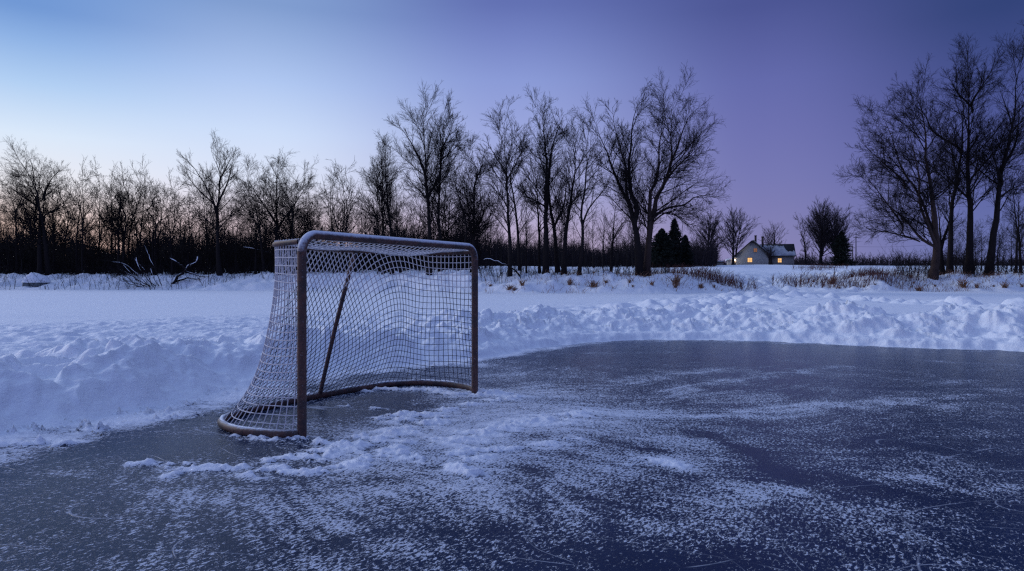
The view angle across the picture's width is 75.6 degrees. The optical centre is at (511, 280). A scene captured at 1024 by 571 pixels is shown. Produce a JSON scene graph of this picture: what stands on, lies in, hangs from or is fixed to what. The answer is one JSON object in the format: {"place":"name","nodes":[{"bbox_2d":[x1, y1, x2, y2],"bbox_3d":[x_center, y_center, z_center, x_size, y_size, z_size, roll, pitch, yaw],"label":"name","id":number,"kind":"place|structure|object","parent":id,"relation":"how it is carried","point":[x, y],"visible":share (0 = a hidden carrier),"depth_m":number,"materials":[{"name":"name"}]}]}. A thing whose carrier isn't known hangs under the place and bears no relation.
{"place":"outdoors","nodes":[
{"label":"outdoors","id":0,"kind":"place"},
{"bbox_2d":[0,340,1023,570],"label":"rink ice","id":1,"kind":"structure","parent":0,"point":[677,455],"depth_m":3.30,"materials":[{"name":"ice"}]},
{"bbox_2d":[217,230,477,437],"bbox_3d":[-1.197,0.328,5.055,0.989,1.279,2.202,0,0,31],"label":"hockey goal","id":2,"kind":"object","parent":1,"relation":"on","point":[301,246],"visible":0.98,"depth_m":4.83,"materials":[{"name":"fabric"}]},
{"bbox_2d":[0,264,1023,433],"bbox_3d":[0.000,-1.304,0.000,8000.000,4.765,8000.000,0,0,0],"label":"snow ground","id":3,"kind":"structure","parent":0,"point":[82,352],"depth_m":10.86,"materials":[{"name":"snow"}]},
{"bbox_2d":[0,206,14,273],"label":"bare tree","id":4,"kind":"object","parent":3,"relation":"on","point":[3,241],"visible":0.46,"depth_m":60.88,"materials":[{"name":"black plant"}]},
{"bbox_2d":[0,181,36,273],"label":"bare tree","id":5,"kind":"object","parent":3,"relation":"on","point":[16,254],"visible":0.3,"depth_m":59.89,"materials":[{"name":"black plant"}]},
{"bbox_2d":[0,190,41,272],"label":"bare tree","id":6,"kind":"object","parent":3,"relation":"on","point":[21,250],"visible":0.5,"depth_m":58.54,"materials":[{"name":"black plant"}]},
{"bbox_2d":[13,202,48,270],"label":"bare tree","id":7,"kind":"object","parent":3,"relation":"on","point":[35,251],"visible":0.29,"depth_m":59.92,"materials":[{"name":"black plant"}]},
{"bbox_2d":[21,272,50,286],"bbox_3d":[-39.266,-0.031,54.565,2.192,1.266,1.850,0,0,0],"label":"boulder","id":8,"kind":"object","parent":3,"relation":"on","point":[32,277],"visible":0.96,"depth_m":53.96,"materials":[{"name":"stone"}]},
{"bbox_2d":[1,171,70,246],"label":"bare tree","id":9,"kind":"object","parent":3,"relation":"on","point":[43,213],"visible":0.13,"depth_m":76.59,"materials":[{"name":"black plant"}]},
{"bbox_2d":[0,135,80,275],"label":"bare tree","id":10,"kind":"object","parent":3,"relation":"on","point":[42,232],"visible":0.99,"depth_m":57.50,"materials":[{"name":"brown plant"}]},
{"bbox_2d":[25,161,79,273],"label":"bare tree","id":11,"kind":"object","parent":3,"relation":"on","point":[53,241],"visible":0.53,"depth_m":60.13,"materials":[{"name":"black plant"}]},
{"bbox_2d":[42,192,75,254],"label":"bare tree","id":12,"kind":"object","parent":3,"relation":"on","point":[60,231],"visible":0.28,"depth_m":67.51,"materials":[{"name":"black plant"}]},
{"bbox_2d":[42,176,79,262],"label":"bare tree","id":13,"kind":"object","parent":3,"relation":"on","point":[64,240],"visible":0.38,"depth_m":64.66,"materials":[{"name":"black plant"}]},
{"bbox_2d":[63,180,100,274],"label":"bare tree","id":14,"kind":"object","parent":3,"relation":"on","point":[76,249],"visible":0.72,"depth_m":59.92,"materials":[{"name":"black plant"}]},
{"bbox_2d":[55,156,109,272],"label":"bare tree","id":15,"kind":"object","parent":3,"relation":"on","point":[82,223],"visible":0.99,"depth_m":58.66,"materials":[{"name":"black plant"}]},
{"bbox_2d":[84,185,113,273],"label":"bare tree","id":16,"kind":"object","parent":3,"relation":"on","point":[99,247],"visible":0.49,"depth_m":64.00,"materials":[{"name":"black plant"}]},
{"bbox_2d":[55,162,147,268],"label":"bare tree","id":17,"kind":"object","parent":3,"relation":"on","point":[94,207],"visible":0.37,"depth_m":64.78,"materials":[{"name":"black plant"}]},
{"bbox_2d":[87,160,135,263],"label":"bare tree","id":18,"kind":"object","parent":3,"relation":"on","point":[103,178],"visible":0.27,"depth_m":65.23,"materials":[{"name":"black plant"}]},
{"bbox_2d":[100,161,152,273],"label":"bare tree","id":19,"kind":"object","parent":3,"relation":"on","point":[128,248],"visible":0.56,"depth_m":62.22,"materials":[{"name":"black plant"}]},
{"bbox_2d":[93,170,163,274],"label":"bare tree","id":20,"kind":"object","parent":3,"relation":"on","point":[118,231],"visible":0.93,"depth_m":59.95,"materials":[{"name":"black plant"}]},
{"bbox_2d":[102,234,161,286],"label":"fallen branches","id":21,"kind":"object","parent":3,"relation":"on","point":[134,272],"visible":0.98,"depth_m":53.40,"materials":[{"name":"black plant"}]},
{"bbox_2d":[110,155,169,273],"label":"bare tree","id":22,"kind":"object","parent":3,"relation":"on","point":[144,189],"visible":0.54,"depth_m":62.73,"materials":[{"name":"black plant"}]},
{"bbox_2d":[134,172,177,270],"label":"bare tree","id":23,"kind":"object","parent":3,"relation":"on","point":[146,231],"visible":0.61,"depth_m":61.56,"materials":[{"name":"black plant"}]},
{"bbox_2d":[136,182,189,274],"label":"bare tree","id":24,"kind":"object","parent":3,"relation":"on","point":[152,237],"visible":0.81,"depth_m":59.84,"materials":[{"name":"black plant"}]},
{"bbox_2d":[145,168,202,274],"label":"bare tree","id":25,"kind":"object","parent":3,"relation":"on","point":[173,231],"visible":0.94,"depth_m":58.29,"materials":[{"name":"black plant"}]},
{"bbox_2d":[170,199,193,247],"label":"bare tree","id":26,"kind":"object","parent":3,"relation":"on","point":[180,223],"visible":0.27,"depth_m":85.73,"materials":[{"name":"black plant"}]},
{"bbox_2d":[163,176,209,253],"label":"bare tree","id":27,"kind":"object","parent":3,"relation":"on","point":[189,216],"visible":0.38,"depth_m":72.67,"materials":[{"name":"black plant"}]},
{"bbox_2d":[170,253,206,283],"bbox_3d":[-26.418,-0.871,53.826,3.406,2.823,1.807,0,0,0],"label":"fallen branch","id":28,"kind":"object","parent":3,"relation":"on","point":[185,268],"visible":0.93,"depth_m":53.99,"materials":[{"name":"wood"}]},
{"bbox_2d":[175,190,206,270],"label":"bare tree","id":29,"kind":"object","parent":3,"relation":"on","point":[188,241],"visible":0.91,"depth_m":59.78,"materials":[{"name":"black plant"}]},
{"bbox_2d":[177,163,227,273],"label":"bare tree","id":30,"kind":"object","parent":3,"relation":"on","point":[203,224],"visible":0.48,"depth_m":61.72,"materials":[{"name":"black plant"}]},
{"bbox_2d":[174,128,251,275],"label":"bare tree","id":31,"kind":"object","parent":3,"relation":"on","point":[219,272],"visible":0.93,"depth_m":54.83,"materials":[{"name":"black plant"}]},
{"bbox_2d":[205,192,234,250],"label":"bare tree","id":32,"kind":"object","parent":3,"relation":"on","point":[219,225],"visible":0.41,"depth_m":60.39,"materials":[{"name":"black plant"}]},
{"bbox_2d":[0,219,449,256],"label":"treeline","id":33,"kind":"object","parent":3,"relation":"on","point":[174,241],"visible":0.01,"depth_m":104.44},
{"bbox_2d":[220,186,247,273],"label":"bare tree","id":34,"kind":"object","parent":3,"relation":"on","point":[231,238],"visible":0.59,"depth_m":59.08,"materials":[{"name":"black plant"}]},
{"bbox_2d":[0,205,486,275],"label":"undergrowth","id":35,"kind":"object","parent":3,"relation":"on","point":[90,258],"visible":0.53,"depth_m":61.19,"materials":[{"name":"plant"}]},
{"bbox_2d":[0,254,491,289],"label":"undergrowth","id":36,"kind":"object","parent":3,"relation":"on","point":[228,274],"visible":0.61,"depth_m":55.26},
{"bbox_2d":[244,164,289,267],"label":"bare tree","id":37,"kind":"object","parent":3,"relation":"on","point":[265,204],"visible":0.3,"depth_m":63.34,"materials":[{"name":"black plant"}]},
{"bbox_2d":[213,148,331,274],"bbox_3d":[-19.997,-5.957,56.384,9.369,11.727,8.643,0,0,0],"label":"bare tree","id":38,"kind":"object","parent":3,"relation":"on","point":[289,222],"visible":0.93,"depth_m":56.18,"materials":[{"name":"brown plant"}]},
{"bbox_2d":[308,205,338,259],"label":"bare tree","id":39,"kind":"object","parent":3,"relation":"on","point":[325,230],"visible":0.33,"depth_m":62.61,"materials":[{"name":"black plant"}]},
{"bbox_2d":[318,159,353,265],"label":"bare tree","id":40,"kind":"object","parent":3,"relation":"on","point":[333,204],"visible":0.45,"depth_m":66.39,"materials":[{"name":"black plant"}]},
{"bbox_2d":[309,164,369,272],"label":"bare tree","id":41,"kind":"object","parent":3,"relation":"on","point":[346,229],"visible":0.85,"depth_m":54.73,"materials":[{"name":"black plant"}]},
{"bbox_2d":[324,157,365,269],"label":"bare tree","id":42,"kind":"object","parent":3,"relation":"on","point":[343,223],"visible":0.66,"depth_m":62.92,"materials":[{"name":"black plant"}]},
{"bbox_2d":[341,204,373,271],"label":"bare tree","id":43,"kind":"object","parent":3,"relation":"on","point":[356,229],"visible":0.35,"depth_m":62.40,"materials":[{"name":"black plant"}]},
{"bbox_2d":[347,131,412,274],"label":"bare tree","id":44,"kind":"object","parent":3,"relation":"on","point":[380,190],"visible":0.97,"depth_m":50.02,"materials":[{"name":"black plant"}]},
{"bbox_2d":[379,196,411,271],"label":"bare tree","id":45,"kind":"object","parent":3,"relation":"on","point":[399,234],"visible":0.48,"depth_m":58.72,"materials":[{"name":"black plant"}]},
{"bbox_2d":[376,178,416,272],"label":"bare tree","id":46,"kind":"object","parent":3,"relation":"on","point":[403,233],"visible":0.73,"depth_m":49.94,"materials":[{"name":"black plant"}]},
{"bbox_2d":[382,79,459,274],"bbox_3d":[-6.137,-7.320,46.907,5.315,14.011,7.312,0,0,32],"label":"bare tree","id":47,"kind":"object","parent":3,"relation":"on","point":[427,157],"visible":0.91,"depth_m":46.74,"materials":[{"name":"black plant"}]},
{"bbox_2d":[398,184,443,257],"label":"bare tree","id":48,"kind":"object","parent":3,"relation":"on","point":[416,232],"visible":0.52,"depth_m":64.05,"materials":[{"name":"black plant"}]},
{"bbox_2d":[417,198,443,263],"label":"bare tree","id":49,"kind":"object","parent":3,"relation":"on","point":[433,230],"visible":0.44,"depth_m":63.33,"materials":[{"name":"black plant"}]},
{"bbox_2d":[393,90,476,271],"bbox_3d":[-5.546,-7.147,47.808,5.876,13.605,5.667,0,0,18],"label":"bare tree","id":50,"kind":"object","parent":3,"relation":"on","point":[450,140],"visible":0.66,"depth_m":47.90,"materials":[{"name":"black plant"}]},
{"bbox_2d":[412,187,458,239],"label":"bare tree","id":51,"kind":"object","parent":3,"relation":"on","point":[441,218],"visible":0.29,"depth_m":64.40,"materials":[{"name":"black plant"}]},
{"bbox_2d":[422,189,461,269],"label":"bare tree","id":52,"kind":"object","parent":3,"relation":"on","point":[446,222],"visible":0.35,"depth_m":64.18,"materials":[{"name":"black plant"}]},
{"bbox_2d":[419,159,466,269],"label":"bare tree","id":53,"kind":"object","parent":3,"relation":"on","point":[448,227],"visible":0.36,"depth_m":63.93,"materials":[{"name":"black plant"}]},
{"bbox_2d":[436,132,512,272],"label":"bare tree","id":54,"kind":"object","parent":3,"relation":"on","point":[476,227],"visible":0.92,"depth_m":45.70,"materials":[{"name":"black plant"}]},
{"bbox_2d":[461,170,495,250],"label":"bare tree","id":55,"kind":"object","parent":3,"relation":"on","point":[481,215],"visible":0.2,"depth_m":62.32,"materials":[{"name":"black plant"}]},
{"bbox_2d":[482,217,498,267],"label":"bare tree","id":56,"kind":"object","parent":3,"relation":"on","point":[488,244],"visible":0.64,"depth_m":66.51,"materials":[{"name":"black plant"}]},
{"bbox_2d":[481,201,501,263],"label":"bare tree","id":57,"kind":"object","parent":3,"relation":"on","point":[486,252],"visible":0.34,"depth_m":77.32,"materials":[{"name":"black plant"}]},
{"bbox_2d":[492,216,507,265],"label":"bare tree","id":58,"kind":"object","parent":3,"relation":"on","point":[501,247],"visible":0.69,"depth_m":85.79,"materials":[{"name":"black plant"}]},
{"bbox_2d":[468,94,538,276],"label":"bare tree","id":59,"kind":"object","parent":3,"relation":"on","point":[504,167],"visible":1,"depth_m":41.55,"materials":[{"name":"black plant"}]},
{"bbox_2d":[480,112,540,270],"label":"bare tree","id":60,"kind":"object","parent":3,"relation":"on","point":[518,238],"visible":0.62,"depth_m":43.91,"materials":[{"name":"black plant"}]},
{"bbox_2d":[515,186,536,272],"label":"bare tree","id":61,"kind":"object","parent":3,"relation":"on","point":[527,240],"visible":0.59,"depth_m":44.97,"materials":[{"name":"black plant"}]},
{"bbox_2d":[515,214,537,255],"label":"bare tree","id":62,"kind":"object","parent":3,"relation":"on","point":[523,244],"visible":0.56,"depth_m":78.62,"materials":[{"name":"black plant"}]},
{"bbox_2d":[513,141,565,273],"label":"bare tree","id":63,"kind":"object","parent":3,"relation":"on","point":[539,242],"visible":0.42,"depth_m":45.35,"materials":[{"name":"black plant"}]},
{"bbox_2d":[505,83,579,273],"bbox_3d":[1.925,-6.748,43.106,5.311,13.096,5.978,0,0,0],"label":"bare tree","id":64,"kind":"object","parent":3,"relation":"on","point":[547,164],"visible":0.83,"depth_m":43.37,"materials":[{"name":"black plant"}]},
{"bbox_2d":[521,118,575,272],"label":"bare tree","id":65,"kind":"object","parent":3,"relation":"on","point":[556,256],"visible":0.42,"depth_m":44.35,"materials":[{"name":"black plant"}]},
{"bbox_2d":[540,221,574,266],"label":"bare tree","id":66,"kind":"object","parent":3,"relation":"on","point":[561,244],"visible":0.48,"depth_m":66.32,"materials":[{"name":"black plant"}]},
{"bbox_2d":[532,107,600,274],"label":"bare tree","id":67,"kind":"object","parent":3,"relation":"on","point":[565,224],"visible":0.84,"depth_m":43.01,"materials":[{"name":"black plant"}]},
{"bbox_2d":[469,250,672,283],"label":"undergrowth","id":68,"kind":"object","parent":3,"relation":"on","point":[584,270],"visible":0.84,"depth_m":42.53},
{"bbox_2d":[575,223,597,267],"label":"bare tree","id":69,"kind":"object","parent":3,"relation":"on","point":[585,232],"visible":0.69,"depth_m":82.24,"materials":[{"name":"black plant"}]},
{"bbox_2d":[555,112,618,274],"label":"bare tree","id":70,"kind":"object","parent":3,"relation":"on","point":[582,220],"visible":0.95,"depth_m":42.00,"materials":[{"name":"black plant"}]},
{"bbox_2d":[585,207,603,267],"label":"bare tree","id":71,"kind":"object","parent":3,"relation":"on","point":[592,238],"visible":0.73,"depth_m":85.79,"materials":[{"name":"black plant"}]},
{"bbox_2d":[476,232,722,266],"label":"treeline","id":72,"kind":"object","parent":3,"relation":"on","point":[703,256],"visible":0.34,"depth_m":111.31,"materials":[{"name":"plant"}]},
{"bbox_2d":[595,199,612,266],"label":"bare tree","id":73,"kind":"object","parent":3,"relation":"on","point":[602,243],"visible":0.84,"depth_m":68.90,"materials":[{"name":"black plant"}]},
{"bbox_2d":[607,225,622,266],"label":"bare tree","id":74,"kind":"object","parent":3,"relation":"on","point":[616,250],"visible":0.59,"depth_m":103.12,"materials":[{"name":"black plant"}]},
{"bbox_2d":[597,194,633,271],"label":"bare tree","id":75,"kind":"object","parent":3,"relation":"on","point":[613,238],"visible":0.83,"depth_m":43.75,"materials":[{"name":"black plant"}]},
{"bbox_2d":[574,77,669,276],"bbox_3d":[7.024,-6.450,42.389,6.296,12.820,5.191,0,0,0],"label":"bare tree","id":76,"kind":"object","parent":3,"relation":"on","point":[627,172],"visible":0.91,"depth_m":42.14,"materials":[{"name":"black plant"}]},
{"bbox_2d":[616,218,640,266],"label":"bare tree","id":77,"kind":"object","parent":3,"relation":"on","point":[624,245],"visible":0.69,"depth_m":65.95,"materials":[{"name":"black plant"}]},
{"bbox_2d":[604,59,731,275],"bbox_3d":[10.129,-7.055,43.151,9.790,13.909,7.128,0,0,0],"label":"bare tree","id":78,"kind":"object","parent":3,"relation":"on","point":[671,169],"visible":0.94,"depth_m":42.37,"materials":[{"name":"brown plant"}]},
{"bbox_2d":[651,228,687,267],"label":"spruce tree","id":79,"kind":"object","parent":3,"relation":"on","point":[662,245],"visible":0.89,"depth_m":97.24,"materials":[{"name":"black plant"}]},
{"bbox_2d":[667,271,684,285],"bbox_3d":[9.702,-0.137,39.049,1.045,0.968,0.987,0,0,-31],"label":"grass tuft","id":80,"kind":"object","parent":3,"relation":"on","point":[676,281],"visible":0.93,"depth_m":38.93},
{"bbox_2d":[668,218,686,266],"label":"spruce tree","id":81,"kind":"object","parent":3,"relation":"on","point":[672,233],"visible":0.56,"depth_m":99.52,"materials":[{"name":"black plant"}]},
{"bbox_2d":[677,234,697,266],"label":"spruce tree","id":82,"kind":"object","parent":3,"relation":"on","point":[686,254],"visible":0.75,"depth_m":100.54,"materials":[{"name":"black plant"}]},
{"bbox_2d":[625,262,757,289],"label":"reeds","id":83,"kind":"object","parent":3,"relation":"on","point":[717,278],"visible":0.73,"depth_m":42.23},
{"bbox_2d":[693,210,735,248],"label":"bare tree","id":84,"kind":"object","parent":3,"relation":"on","point":[713,227],"visible":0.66,"depth_m":138.95,"materials":[{"name":"black plant"}]},
{"bbox_2d":[710,204,760,264],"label":"bare tree","id":85,"kind":"object","parent":3,"relation":"on","point":[733,246],"visible":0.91,"depth_m":140.72,"materials":[{"name":"black plant"}]},
{"bbox_2d":[485,267,1023,293],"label":"reeds","id":86,"kind":"object","parent":3,"relation":"on","point":[956,289],"visible":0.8,"depth_m":43.53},
{"bbox_2d":[725,235,795,264],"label":"farmhouse","id":87,"kind":"object","parent":3,"relation":"on","point":[750,253],"visible":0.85,"depth_m":150.08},
{"bbox_2d":[763,243,776,264],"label":"bare tree","id":88,"kind":"object","parent":3,"relation":"on","point":[770,254],"visible":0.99,"depth_m":142.82,"materials":[{"name":"black plant"}]},
{"bbox_2d":[758,221,787,243],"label":"bare tree","id":89,"kind":"object","parent":3,"relation":"on","point":[767,240],"visible":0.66,"depth_m":165.69,"materials":[{"name":"black plant"}]},
{"bbox_2d":[793,216,812,264],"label":"bare tree","id":90,"kind":"object","parent":3,"relation":"on","point":[805,248],"visible":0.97,"depth_m":149.92,"materials":[{"name":"black plant"}]},
{"bbox_2d":[799,195,859,264],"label":"bare tree","id":91,"kind":"object","parent":3,"relation":"on","point":[822,238],"visible":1,"depth_m":148.56,"materials":[{"name":"black plant"}]},
{"bbox_2d":[816,200,854,261],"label":"bare tree","id":92,"kind":"object","parent":3,"relation":"on","point":[840,221],"visible":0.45,"depth_m":151.72,"materials":[{"name":"black plant"}]},
{"bbox_2d":[824,231,860,265],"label":"evergreen bush","id":93,"kind":"object","parent":3,"relation":"on","point":[841,251],"visible":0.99,"depth_m":145.35,"materials":[{"name":"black plant"}]},
{"bbox_2d":[769,263,922,288],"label":"reeds","id":94,"kind":"object","parent":3,"relation":"on","point":[871,272],"visible":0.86,"depth_m":47.03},
{"bbox_2d":[794,248,1023,265],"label":"treeline","id":95,"kind":"object","parent":3,"relation":"on","point":[862,261],"visible":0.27,"depth_m":171.31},
{"bbox_2d":[832,55,991,279],"bbox_3d":[27.543,-8.000,46.202,11.449,15.988,8.645,0,0,-40],"label":"bare tree","id":96,"kind":"object","parent":3,"relation":"on","point":[932,227],"visible":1,"depth_m":45.98,"materials":[{"name":"brown plant"}]},
{"bbox_2d":[932,190,964,274],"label":"bare tree","id":97,"kind":"object","parent":3,"relation":"on","point":[943,239],"visible":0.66,"depth_m":49.46,"materials":[{"name":"black plant"}]},
{"bbox_2d":[879,243,1023,280],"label":"undergrowth","id":98,"kind":"object","parent":3,"relation":"on","point":[925,269],"visible":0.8,"depth_m":48.18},
{"bbox_2d":[897,47,1016,273],"bbox_3d":[33.104,-8.589,49.546,7.830,16.521,6.236,0,0,43],"label":"bare tree","id":99,"kind":"object","parent":3,"relation":"on","point":[951,235],"visible":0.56,"depth_m":48.67,"materials":[{"name":"black plant"}]},
{"bbox_2d":[946,213,987,265],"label":"bare tree","id":100,"kind":"object","parent":3,"relation":"on","point":[965,239],"visible":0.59,"depth_m":51.94,"materials":[{"name":"black plant"}]},
{"bbox_2d":[917,31,1023,273],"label":"bare tree","id":101,"kind":"object","parent":3,"relation":"on","point":[969,238],"visible":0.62,"depth_m":48.81,"materials":[{"name":"brown plant"}]},
{"bbox_2d":[964,221,987,260],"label":"bare tree","id":102,"kind":"object","parent":3,"relation":"on","point":[976,252],"visible":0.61,"depth_m":56.34,"materials":[{"name":"black plant"}]},
{"bbox_2d":[929,23,1023,275],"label":"bare tree","id":103,"kind":"object","parent":3,"relation":"on","point":[1005,157],"visible":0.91,"depth_m":48.06,"materials":[{"name":"black plant"}]},
{"bbox_2d":[976,215,992,270],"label":"bare tree","id":104,"kind":"object","parent":3,"relation":"on","point":[979,231],"visible":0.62,"depth_m":58.59,"materials":[{"name":"black plant"}]},
{"bbox_2d":[987,217,1011,270],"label":"bare tree","id":105,"kind":"object","parent":3,"relation":"on","point":[998,251],"visible":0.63,"depth_m":60.67,"materials":[{"name":"black plant"}]},
{"bbox_2d":[993,168,1023,272],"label":"bare tree","id":106,"kind":"object","parent":3,"relation":"on","point":[1017,233],"visible":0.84,"depth_m":50.18,"materials":[{"name":"black plant"}]},
{"bbox_2d":[1001,206,1023,253],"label":"bare tree","id":107,"kind":"object","parent":3,"relation":"on","point":[1014,234],"visible":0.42,"depth_m":58.62,"materials":[{"name":"black plant"}]},
{"bbox_2d":[0,0,1023,265],"label":"sky","id":108,"kind":"structure","parent":0,"point":[125,81],"materials":[{"name":"blue"}]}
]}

